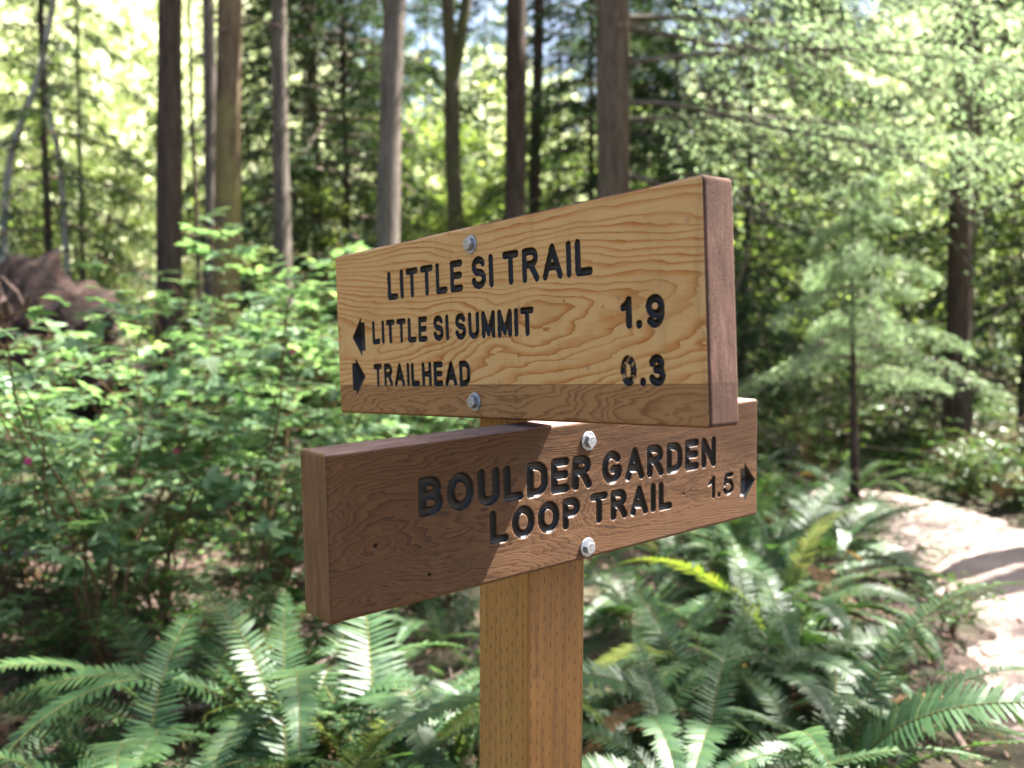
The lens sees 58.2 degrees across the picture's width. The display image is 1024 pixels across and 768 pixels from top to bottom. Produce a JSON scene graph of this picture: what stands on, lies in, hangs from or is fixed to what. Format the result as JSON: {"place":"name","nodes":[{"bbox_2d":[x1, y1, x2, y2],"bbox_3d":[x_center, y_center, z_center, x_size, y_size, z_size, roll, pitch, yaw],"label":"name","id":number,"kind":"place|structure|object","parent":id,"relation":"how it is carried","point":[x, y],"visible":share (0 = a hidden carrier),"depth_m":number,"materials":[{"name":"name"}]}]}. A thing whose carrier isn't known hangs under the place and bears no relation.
{"place":"outdoors","nodes":[
{"label":"outdoors","id":0,"kind":"place"},
{"bbox_2d":[0,3,1023,767],"bbox_3d":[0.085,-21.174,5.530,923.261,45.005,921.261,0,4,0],"label":"ground","id":1,"kind":"structure","parent":0,"point":[950,495],"depth_m":4.94,"materials":[{"name":"soil"}]},
{"bbox_2d":[0,0,94,261],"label":"alder sapling","id":2,"kind":"object","parent":1,"relation":"on","point":[9,164],"visible":0.55,"depth_m":9.31,"materials":[{"name":"grey plant"}]},
{"bbox_2d":[0,0,98,277],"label":"alder sapling","id":3,"kind":"object","parent":1,"relation":"on","point":[62,190],"visible":0.42,"depth_m":9.85,"materials":[{"name":"grey plant"}]},
{"bbox_2d":[0,357,113,612],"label":"berry shrub","id":4,"kind":"object","parent":1,"relation":"on","point":[32,425],"visible":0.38,"depth_m":4.45,"materials":[{"name":"green plant"}]},
{"bbox_2d":[0,436,117,627],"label":"berry shrub","id":5,"kind":"object","parent":1,"relation":"on","point":[25,540],"visible":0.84,"depth_m":3.67,"materials":[{"name":"green plant"}]},
{"bbox_2d":[0,649,131,714],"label":"sword fern","id":6,"kind":"object","parent":1,"relation":"on","point":[43,670],"visible":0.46,"depth_m":3.83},
{"bbox_2d":[0,246,148,467],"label":"uprooted stump","id":7,"kind":"object","parent":1,"relation":"on","point":[25,282],"visible":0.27,"depth_m":7.76,"materials":[{"name":"red wood"}]},
{"bbox_2d":[0,585,150,675],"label":"shrub","id":8,"kind":"object","parent":1,"relation":"on","point":[82,633],"visible":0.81,"depth_m":3.95,"materials":[{"name":"green plant"}]},
{"bbox_2d":[0,463,159,586],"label":"shrub","id":9,"kind":"object","parent":1,"relation":"on","point":[21,567],"visible":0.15,"depth_m":5.00,"materials":[{"name":"green plant"}]},
{"bbox_2d":[0,317,168,549],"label":"berry shrub","id":10,"kind":"object","parent":1,"relation":"on","point":[159,346],"visible":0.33,"depth_m":5.50,"materials":[{"name":"green plant"}]},
{"bbox_2d":[0,38,188,315],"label":"maple tree","id":11,"kind":"object","parent":1,"relation":"on","point":[127,186],"visible":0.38,"depth_m":13.61,"materials":[{"name":"green plant"}]},
{"bbox_2d":[0,0,198,392],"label":"hemlock tree","id":12,"kind":"object","parent":1,"relation":"on","point":[48,203],"visible":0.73,"depth_m":9.46,"materials":[{"name":"plant"}]},
{"bbox_2d":[62,0,155,280],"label":"fir sapling","id":13,"kind":"object","parent":1,"relation":"on","point":[82,242],"visible":0.4,"depth_m":11.81,"materials":[{"name":"grey plant"}]},
{"bbox_2d":[10,496,210,598],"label":"shrub","id":14,"kind":"object","parent":1,"relation":"on","point":[175,520],"visible":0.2,"depth_m":4.96,"materials":[{"name":"green plant"}]},
{"bbox_2d":[6,708,216,767],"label":"sword fern","id":15,"kind":"object","parent":1,"relation":"on","point":[89,763],"visible":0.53,"depth_m":2.93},
{"bbox_2d":[2,519,233,648],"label":"shrub","id":16,"kind":"object","parent":1,"relation":"on","point":[147,615],"visible":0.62,"depth_m":4.42,"materials":[{"name":"green plant"}]},
{"bbox_2d":[71,427,174,501],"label":"shrub","id":17,"kind":"object","parent":1,"relation":"on","point":[118,474],"visible":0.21,"depth_m":6.58,"materials":[{"name":"green plant"}]},
{"bbox_2d":[0,290,291,689],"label":"berry shrub","id":18,"kind":"object","parent":1,"relation":"on","point":[104,527],"visible":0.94,"depth_m":3.92,"materials":[{"name":"green plant"}]},
{"bbox_2d":[0,223,312,610],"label":"berry shrub","id":19,"kind":"object","parent":1,"relation":"on","point":[171,390],"visible":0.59,"depth_m":4.90,"materials":[{"name":"green plant"}]},
{"bbox_2d":[156,0,191,455],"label":"fir tree","id":20,"kind":"object","parent":1,"relation":"on","point":[169,165],"visible":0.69,"depth_m":8.77,"materials":[{"name":"brown plant"}]},
{"bbox_2d":[18,641,350,763],"bbox_3d":[-1.200,1.198,3.496,1.191,0.257,0.320,-1,4,-18],"label":"fallen branch","id":21,"kind":"object","parent":1,"relation":"on","point":[185,709],"visible":0.32,"depth_m":3.44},
{"bbox_2d":[154,0,215,415],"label":"fir sapling","id":22,"kind":"object","parent":1,"relation":"on","point":[195,198],"visible":0.71,"depth_m":9.84,"materials":[{"name":"brown plant"}]},
{"bbox_2d":[0,610,371,767],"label":"sword fern","id":23,"kind":"object","parent":1,"relation":"on","point":[121,754],"visible":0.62,"depth_m":2.98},
{"bbox_2d":[39,259,332,537],"bbox_3d":[-2.267,0.134,6.569,2.090,2.062,1.397,-1,4,-23],"label":"berry shrub","id":24,"kind":"object","parent":1,"relation":"on","point":[258,309],"visible":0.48,"depth_m":6.42,"materials":[{"name":"green plant"}]},
{"bbox_2d":[0,580,376,767],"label":"sword fern","id":25,"kind":"object","parent":1,"relation":"on","point":[217,717],"visible":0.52,"depth_m":3.50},
{"bbox_2d":[69,240,368,518],"bbox_3d":[-1.868,0.012,6.987,1.558,2.352,2.516,4,6,44],"label":"berry shrub","id":26,"kind":"object","parent":1,"relation":"on","point":[97,328],"visible":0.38,"depth_m":6.87,"materials":[{"name":"green plant"}]},
{"bbox_2d":[182,0,260,415],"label":"fir tree","id":27,"kind":"object","parent":1,"relation":"on","point":[209,12],"visible":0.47,"depth_m":10.77,"materials":[{"name":"brown plant"}]},
{"bbox_2d":[212,0,247,468],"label":"mossy tree","id":28,"kind":"object","parent":1,"relation":"on","point":[228,158],"visible":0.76,"depth_m":9.03,"materials":[{"name":"brown plant"}]},
{"bbox_2d":[125,207,339,489],"bbox_3d":[-2.113,-0.215,8.332,1.950,2.639,1.794,2,4,20],"label":"berry shrub","id":29,"kind":"object","parent":1,"relation":"on","point":[300,434],"visible":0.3,"depth_m":8.07,"materials":[{"name":"green plant"}]},
{"bbox_2d":[0,570,479,767],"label":"sword fern","id":30,"kind":"object","parent":1,"relation":"on","point":[296,684],"visible":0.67,"depth_m":3.08,"materials":[{"name":"plant"}]},
{"bbox_2d":[206,481,303,582],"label":"shrub","id":31,"kind":"object","parent":1,"relation":"on","point":[290,568],"visible":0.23,"depth_m":5.58,"materials":[{"name":"green plant"}]},
{"bbox_2d":[159,559,354,681],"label":"shrub","id":32,"kind":"object","parent":1,"relation":"on","point":[300,607],"visible":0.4,"depth_m":4.08,"materials":[{"name":"green plant"}]},
{"bbox_2d":[143,280,389,642],"bbox_3d":[-1.032,0.461,4.469,1.264,1.866,1.891,-3,5,-38],"label":"berry shrub","id":33,"kind":"object","parent":1,"relation":"on","point":[287,541],"visible":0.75,"depth_m":4.34,"materials":[{"name":"green plant"}]},
{"bbox_2d":[242,0,301,458],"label":"fir tree","id":34,"kind":"object","parent":1,"relation":"on","point":[281,198],"visible":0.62,"depth_m":10.31,"materials":[{"name":"grey plant"}]},
{"bbox_2d":[144,0,433,421],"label":"hemlock tree","id":35,"kind":"object","parent":1,"relation":"on","point":[350,48],"visible":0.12,"depth_m":14.13,"materials":[{"name":"plant"}]},
{"bbox_2d":[267,0,325,422],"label":"fir tree","id":36,"kind":"object","parent":1,"relation":"on","point":[312,78],"visible":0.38,"depth_m":13.17,"materials":[{"name":"brown plant"}]},
{"bbox_2d":[225,244,384,443],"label":"berry shrub","id":37,"kind":"object","parent":1,"relation":"on","point":[259,270],"visible":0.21,"depth_m":7.42,"materials":[{"name":"green plant"}]},
{"bbox_2d":[125,0,500,431],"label":"hemlock tree","id":38,"kind":"object","parent":1,"relation":"on","point":[365,10],"visible":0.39,"depth_m":12.76,"materials":[{"name":"plant"}]},
{"bbox_2d":[289,0,438,379],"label":"hemlock tree","id":39,"kind":"object","parent":1,"relation":"on","point":[374,35],"visible":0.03,"depth_m":21.50,"materials":[{"name":"plant"}]},
{"bbox_2d":[268,251,461,439],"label":"berry shrub","id":40,"kind":"object","parent":1,"relation":"on","point":[316,355],"visible":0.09,"depth_m":5.94,"materials":[{"name":"green plant"}]},
{"bbox_2d":[252,589,479,767],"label":"sword fern","id":41,"kind":"object","parent":1,"relation":"on","point":[355,759],"visible":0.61,"depth_m":2.99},
{"bbox_2d":[248,135,494,420],"bbox_3d":[-1.770,-1.344,12.766,3.447,4.306,2.704,2,5,29],"label":"maple tree","id":42,"kind":"object","parent":1,"relation":"on","point":[367,210],"visible":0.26,"depth_m":12.70,"materials":[{"name":"green plant"}]},
{"bbox_2d":[293,407,479,442],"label":"berry shrub","id":43,"kind":"object","parent":1,"relation":"on","point":[386,424],"visible":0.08,"depth_m":5.37,"materials":[{"name":"green plant"}]},
{"bbox_2d":[198,610,588,767],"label":"sword fern","id":44,"kind":"object","parent":1,"relation":"on","point":[251,757],"visible":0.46,"depth_m":3.26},
{"bbox_2d":[376,0,415,439],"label":"fir tree","id":45,"kind":"object","parent":1,"relation":"on","point":[389,156],"visible":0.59,"depth_m":9.50,"materials":[{"name":"grey plant"}]},
{"bbox_2d":[329,0,502,349],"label":"hemlock tree","id":46,"kind":"object","parent":1,"relation":"on","point":[431,51],"visible":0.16,"depth_m":16.56,"materials":[{"name":"plant"}]},
{"bbox_2d":[293,73,559,421],"bbox_3d":[-1.292,-1.931,14.449,4.062,5.332,2.934,0,4,-1],"label":"maple tree","id":47,"kind":"object","parent":1,"relation":"on","point":[493,169],"visible":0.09,"depth_m":13.88,"materials":[{"name":"green plant"}]},
{"bbox_2d":[293,572,597,659],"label":"sword fern","id":48,"kind":"object","parent":1,"relation":"on","point":[406,625],"visible":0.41,"depth_m":4.58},
{"bbox_2d":[441,0,471,430],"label":"forked tree","id":49,"kind":"object","parent":1,"relation":"on","point":[453,48],"visible":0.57,"depth_m":11.51,"materials":[{"name":"brown plant"}]},
{"bbox_2d":[365,58,583,236],"bbox_3d":[-0.905,-2.397,15.213,3.787,6.092,3.878,-2,5,-31],"label":"maple tree","id":50,"kind":"object","parent":1,"relation":"on","point":[440,129],"visible":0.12,"depth_m":14.08,"materials":[{"name":"green plant"}]},
{"bbox_2d":[310,645,654,767],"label":"sword fern","id":51,"kind":"object","parent":1,"relation":"on","point":[460,740],"visible":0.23,"depth_m":3.37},
{"bbox_2d":[416,0,553,223],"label":"hemlock tree","id":52,"kind":"object","parent":1,"relation":"on","point":[486,67],"visible":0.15,"depth_m":19.51,"materials":[{"name":"plant"}]},
{"bbox_2d":[0,0,1023,395],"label":"hillside woods","id":53,"kind":"object","parent":1,"relation":"on","point":[124,12],"visible":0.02,"depth_m":20.45,"materials":[{"name":"green plant"}]},
{"bbox_2d":[0,335,1023,767],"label":"ground cover","id":54,"kind":"object","parent":1,"relation":"on","point":[816,495],"visible":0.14,"depth_m":8.66,"materials":[{"name":"green plant"}]},
{"bbox_2d":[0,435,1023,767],"bbox_3d":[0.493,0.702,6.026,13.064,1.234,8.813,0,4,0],"label":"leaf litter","id":55,"kind":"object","parent":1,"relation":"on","point":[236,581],"visible":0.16,"depth_m":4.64,"materials":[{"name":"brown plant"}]},
{"bbox_2d":[501,0,526,218],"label":"fir tree","id":56,"kind":"object","parent":1,"relation":"on","point":[515,90],"visible":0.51,"depth_m":10.34,"materials":[{"name":"brown plant"}]},
{"bbox_2d":[389,625,645,767],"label":"sword fern","id":57,"kind":"object","parent":1,"relation":"on","point":[601,712],"visible":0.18,"depth_m":3.49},
{"bbox_2d":[300,175,756,767],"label":"trail signpost","id":58,"kind":"object","parent":1,"relation":"on","point":[578,361],"visible":1,"depth_m":1.47,"materials":[{"name":"brown wood"}]},
{"bbox_2d":[527,0,543,213],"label":"fir tree","id":59,"kind":"object","parent":1,"relation":"on","point":[534,180],"visible":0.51,"depth_m":12.33,"materials":[{"name":"brown plant"}]},
{"bbox_2d":[460,0,652,224],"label":"hemlock tree","id":60,"kind":"object","parent":1,"relation":"on","point":[497,77],"visible":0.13,"depth_m":15.57,"materials":[{"name":"plant"}]},
{"bbox_2d":[362,632,857,767],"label":"sword fern","id":61,"kind":"object","parent":1,"relation":"on","point":[660,729],"visible":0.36,"depth_m":2.89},
{"bbox_2d":[466,0,769,425],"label":"hemlock tree","id":62,"kind":"object","parent":1,"relation":"on","point":[568,106],"visible":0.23,"depth_m":12.42,"materials":[{"name":"plant"}]},
{"bbox_2d":[541,0,754,374],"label":"hemlock tree","id":63,"kind":"object","parent":1,"relation":"on","point":[637,13],"visible":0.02,"depth_m":19.41,"materials":[{"name":"plant"}]},
{"bbox_2d":[584,518,766,590],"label":"sword fern","id":64,"kind":"object","parent":1,"relation":"on","point":[664,551],"visible":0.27,"depth_m":5.96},
{"bbox_2d":[583,550,770,643],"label":"sword fern","id":65,"kind":"object","parent":1,"relation":"on","point":[606,599],"visible":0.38,"depth_m":4.81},
{"bbox_2d":[558,0,825,449],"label":"hemlock tree","id":66,"kind":"object","parent":1,"relation":"on","point":[674,111],"visible":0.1,"depth_m":12.47,"materials":[{"name":"plant"}]},
{"bbox_2d":[465,565,936,767],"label":"sword fern","id":67,"kind":"object","parent":1,"relation":"on","point":[704,736],"visible":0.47,"depth_m":3.42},
{"bbox_2d":[578,69,856,322],"bbox_3d":[3.181,-2.281,15.936,4.514,5.924,3.260,0,4,-2],"label":"maple tree","id":68,"kind":"object","parent":1,"relation":"on","point":[739,221],"visible":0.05,"depth_m":15.37,"materials":[{"name":"green plant"}]},
{"bbox_2d":[657,497,844,628],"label":"sword fern","id":69,"kind":"object","parent":1,"relation":"on","point":[681,549],"visible":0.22,"depth_m":5.29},
{"bbox_2d":[583,524,935,734],"bbox_3d":[0.782,1.064,3.820,1.787,0.725,1.425,2,4,26],"label":"sword fern","id":70,"kind":"object","parent":1,"relation":"on","point":[624,656],"visible":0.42,"depth_m":3.80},
{"bbox_2d":[598,551,934,767],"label":"sword fern","id":71,"kind":"object","parent":1,"relation":"on","point":[786,625],"visible":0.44,"depth_m":4.07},
{"bbox_2d":[600,510,949,653],"bbox_3d":[1.346,1.054,4.447,1.454,0.684,1.493,-1,4,-16],"label":"sword fern","id":72,"kind":"object","parent":1,"relation":"on","point":[836,613],"visible":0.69,"depth_m":4.66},
{"bbox_2d":[651,468,906,558],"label":"sword fern","id":73,"kind":"object","parent":1,"relation":"on","point":[769,530],"visible":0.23,"depth_m":6.41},
{"bbox_2d":[599,471,964,628],"bbox_3d":[1.617,0.947,5.449,1.929,0.876,1.313,-1,4,-22],"label":"sword fern","id":74,"kind":"object","parent":1,"relation":"on","point":[820,574],"visible":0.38,"depth_m":5.57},
{"bbox_2d":[590,0,980,446],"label":"hemlock tree","id":75,"kind":"object","parent":1,"relation":"on","point":[743,306],"visible":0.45,"depth_m":11.31,"materials":[{"name":"green plant"}]},
{"bbox_2d":[715,134,862,420],"bbox_3d":[3.986,-1.693,14.787,3.030,4.873,3.102,-2,5,-32],"label":"maple tree","id":76,"kind":"object","parent":1,"relation":"on","point":[788,275],"visible":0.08,"depth_m":14.38,"materials":[{"name":"green plant"}]},
{"bbox_2d":[757,401,822,457],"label":"shrub","id":77,"kind":"object","parent":1,"relation":"on","point":[762,452],"visible":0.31,"depth_m":9.46,"materials":[{"name":"green plant"}]},
{"bbox_2d":[756,444,827,492],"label":"sword fern","id":78,"kind":"object","parent":1,"relation":"on","point":[761,465],"visible":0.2,"depth_m":8.21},
{"bbox_2d":[582,610,1008,767],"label":"sword fern","id":79,"kind":"object","parent":1,"relation":"on","point":[602,762],"visible":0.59,"depth_m":3.07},
{"bbox_2d":[596,0,1023,284],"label":"fir tree","id":80,"kind":"object","parent":1,"relation":"on","point":[614,61],"visible":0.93,"depth_m":8.12,"materials":[{"name":"green plant"}]},
{"bbox_2d":[756,478,864,529],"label":"sword fern","id":81,"kind":"object","parent":1,"relation":"on","point":[797,483],"visible":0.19,"depth_m":7.38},
{"bbox_2d":[748,374,874,427],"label":"shrub","id":82,"kind":"object","parent":1,"relation":"on","point":[809,403],"visible":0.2,"depth_m":12.14,"materials":[{"name":"green plant"}]},
{"bbox_2d":[602,581,1023,767],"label":"sword fern","id":83,"kind":"object","parent":1,"relation":"on","point":[819,743],"visible":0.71,"depth_m":2.93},
{"bbox_2d":[653,558,980,678],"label":"sword fern","id":84,"kind":"object","parent":1,"relation":"on","point":[930,640],"visible":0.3,"depth_m":4.49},
{"bbox_2d":[752,373,894,458],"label":"shrub","id":85,"kind":"object","parent":1,"relation":"on","point":[847,415],"visible":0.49,"depth_m":10.44,"materials":[{"name":"green plant"}]},
{"bbox_2d":[748,389,899,487],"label":"shrub","id":86,"kind":"object","parent":1,"relation":"on","point":[808,433],"visible":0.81,"depth_m":9.27,"materials":[{"name":"green plant"}]},
{"bbox_2d":[628,627,1023,767],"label":"sword fern","id":87,"kind":"object","parent":1,"relation":"on","point":[754,727],"visible":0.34,"depth_m":3.57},
{"bbox_2d":[713,480,959,608],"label":"sword fern","id":88,"kind":"object","parent":1,"relation":"on","point":[843,538],"visible":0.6,"depth_m":5.89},
{"bbox_2d":[703,0,985,413],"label":"hemlock tree","id":89,"kind":"object","parent":1,"relation":"on","point":[902,308],"visible":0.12,"depth_m":17.20,"materials":[{"name":"plant"}]},
{"bbox_2d":[758,452,944,508],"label":"sword fern","id":90,"kind":"object","parent":1,"relation":"on","point":[864,475],"visible":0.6,"depth_m":8.39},
{"bbox_2d":[738,173,1015,503],"bbox_3d":[3.114,-0.205,8.267,1.976,3.318,1.926,0,4,-4],"label":"hemlock tree","id":91,"kind":"object","parent":1,"relation":"on","point":[850,268],"visible":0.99,"depth_m":8.05,"materials":[{"name":"plant"}]},
{"bbox_2d":[737,346,1023,496],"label":"shrub","id":92,"kind":"object","parent":1,"relation":"on","point":[895,406],"visible":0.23,"depth_m":9.82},
{"bbox_2d":[816,416,944,472],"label":"sword fern","id":93,"kind":"object","parent":1,"relation":"on","point":[870,448],"visible":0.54,"depth_m":10.34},
{"bbox_2d":[834,483,929,547],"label":"shrub","id":94,"kind":"object","parent":1,"relation":"on","point":[887,527],"visible":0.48,"depth_m":6.71,"materials":[{"name":"green plant"}]},
{"bbox_2d":[785,0,1023,451],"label":"hemlock tree","id":95,"kind":"object","parent":1,"relation":"on","point":[1006,306],"visible":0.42,"depth_m":11.82,"materials":[{"name":"green plant"}]},
{"bbox_2d":[836,379,978,449],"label":"shrub","id":96,"kind":"object","parent":1,"relation":"on","point":[917,417],"visible":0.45,"depth_m":11.32,"materials":[{"name":"green plant"}]},
{"bbox_2d":[862,535,957,588],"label":"shrub","id":97,"kind":"object","parent":1,"relation":"on","point":[922,550],"visible":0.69,"depth_m":5.80,"materials":[{"name":"green plant"}]},
{"bbox_2d":[881,647,970,751],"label":"fallen branch","id":98,"kind":"object","parent":1,"relation":"on","point":[958,739],"visible":0.49,"depth_m":3.59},
{"bbox_2d":[832,90,1023,409],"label":"maple tree","id":99,"kind":"object","parent":1,"relation":"on","point":[924,286],"visible":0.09,"depth_m":16.71,"materials":[{"name":"green plant"}]},
{"bbox_2d":[894,436,1023,498],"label":"shrub","id":100,"kind":"object","parent":1,"relation":"on","point":[962,470],"visible":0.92,"depth_m":8.57,"materials":[{"name":"green plant"}]},
{"bbox_2d":[897,571,1023,637],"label":"shrub","id":101,"kind":"object","parent":1,"relation":"on","point":[963,611],"visible":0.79,"depth_m":4.64,"materials":[{"name":"green plant"}]},
{"bbox_2d":[902,409,1023,489],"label":"shrub","id":102,"kind":"object","parent":1,"relation":"on","point":[981,439],"visible":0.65,"depth_m":9.11,"materials":[{"name":"green plant"}]},
{"bbox_2d":[913,1,1023,363],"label":"maple tree","id":103,"kind":"object","parent":1,"relation":"on","point":[1005,238],"visible":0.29,"depth_m":12.32,"materials":[{"name":"green plant"}]},
{"bbox_2d":[937,0,1014,467],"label":"fir tree","id":104,"kind":"object","parent":1,"relation":"on","point":[959,305],"visible":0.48,"depth_m":9.81,"materials":[{"name":"brown plant"}]},
{"bbox_2d":[968,0,1007,455],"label":"fir tree","id":105,"kind":"object","parent":1,"relation":"on","point":[975,164],"visible":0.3,"depth_m":10.43,"materials":[{"name":"brown plant"}]},
{"bbox_2d":[964,446,1023,508],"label":"shrub","id":106,"kind":"object","parent":1,"relation":"on","point":[1020,495],"visible":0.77,"depth_m":8.11,"materials":[{"name":"green plant"}]},
{"bbox_2d":[991,469,1023,497],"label":"rock","id":107,"kind":"object","parent":1,"relation":"on","point":[999,489],"visible":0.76,"depth_m":7.99,"materials":[{"name":"brown stone"}]},
{"bbox_2d":[320,0,950,132],"label":"sky","id":108,"kind":"structure","parent":0,"point":[491,12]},
{"bbox_2d":[764,470,1023,740],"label":"path","id":109,"kind":"structure","parent":0,"point":[996,561],"depth_m":6.31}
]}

